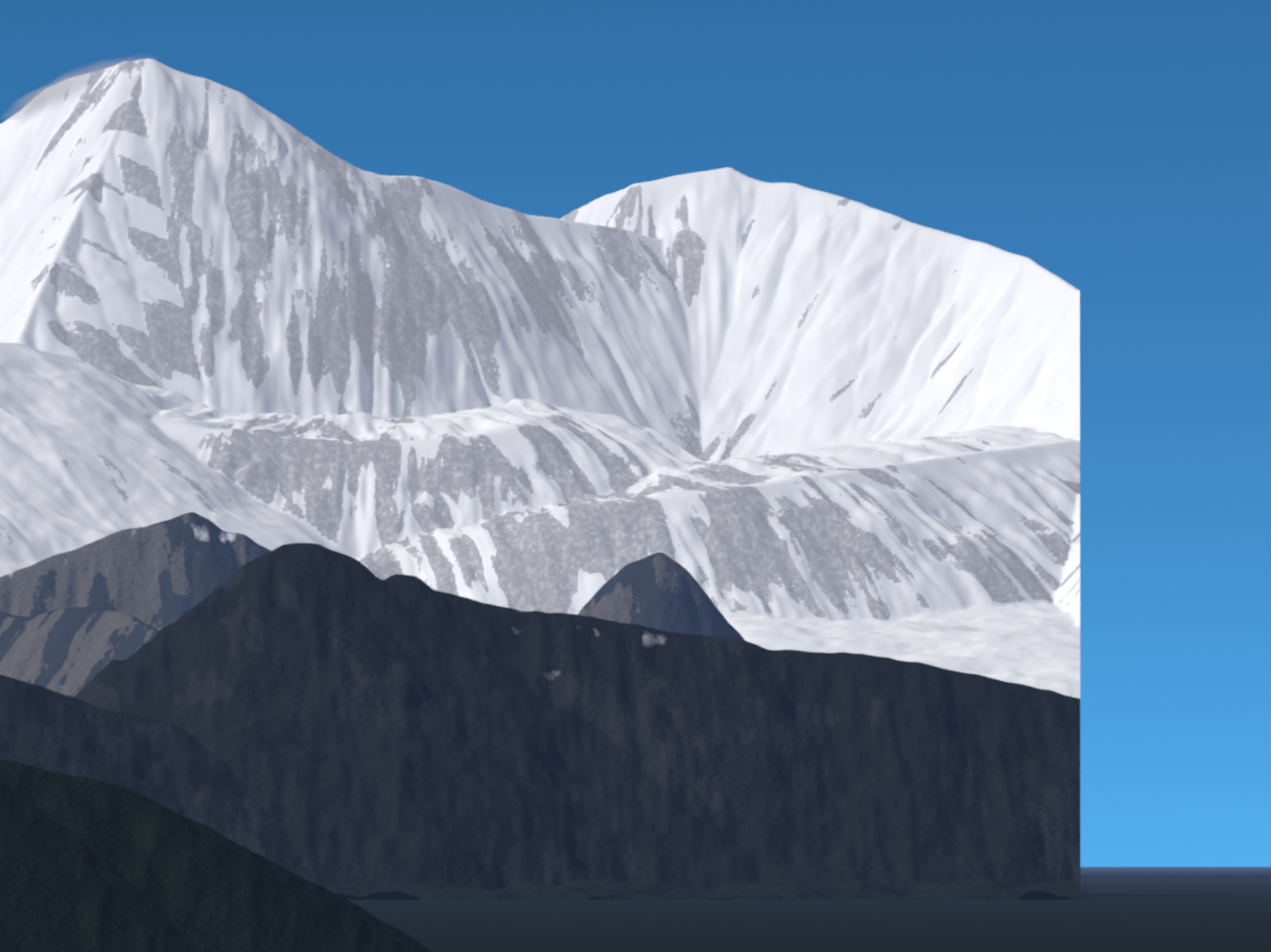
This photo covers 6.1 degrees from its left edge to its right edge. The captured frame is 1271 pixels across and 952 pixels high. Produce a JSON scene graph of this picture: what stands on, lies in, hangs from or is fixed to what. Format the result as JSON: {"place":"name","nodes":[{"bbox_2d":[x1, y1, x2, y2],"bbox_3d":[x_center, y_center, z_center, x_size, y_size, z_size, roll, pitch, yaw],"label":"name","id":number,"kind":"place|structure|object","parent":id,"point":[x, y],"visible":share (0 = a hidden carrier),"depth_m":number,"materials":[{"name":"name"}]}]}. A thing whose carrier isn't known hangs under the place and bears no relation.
{"place":"outdoors","nodes":[
{"label":"outdoors","id":0,"kind":"place"},
{"bbox_2d":[0,760,431,951],"bbox_3d":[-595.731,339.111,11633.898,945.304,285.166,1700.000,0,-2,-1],"label":"hillside","id":1,"kind":"structure","parent":0,"point":[90,865],"depth_m":11774.52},
{"bbox_2d":[0,512,743,696],"bbox_3d":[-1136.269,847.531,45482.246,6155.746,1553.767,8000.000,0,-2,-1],"label":"mountain peak","id":2,"kind":"structure","parent":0,"point":[73,623],"depth_m":47787.59,"materials":[{"name":"grey stone"}]},
{"bbox_2d":[0,59,1079,698],"bbox_3d":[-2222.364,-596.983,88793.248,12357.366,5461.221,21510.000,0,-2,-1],"label":"massif","id":3,"kind":"object","parent":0,"point":[780,415],"depth_m":90065.08,"materials":[{"name":"stone"}]},
{"bbox_2d":[0,543,1079,899],"bbox_3d":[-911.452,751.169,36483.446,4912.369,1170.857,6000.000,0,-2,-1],"label":"dark ridge","id":4,"kind":"structure","parent":0,"point":[340,723],"depth_m":37189.15,"materials":[{"name":"grey stone"}]},
{"bbox_2d":[0,0,1270,866],"label":"sky","id":5,"kind":"structure","parent":0,"point":[1119,148],"materials":[{"name":"blue"}]},
{"bbox_2d":[347,867,1270,951],"bbox_3d":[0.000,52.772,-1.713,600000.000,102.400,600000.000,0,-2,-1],"label":"ground sheet","id":6,"kind":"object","parent":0,"point":[1170,909],"visible":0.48,"depth_m":21085.58,"materials":[{"name":"grey"}]}
]}

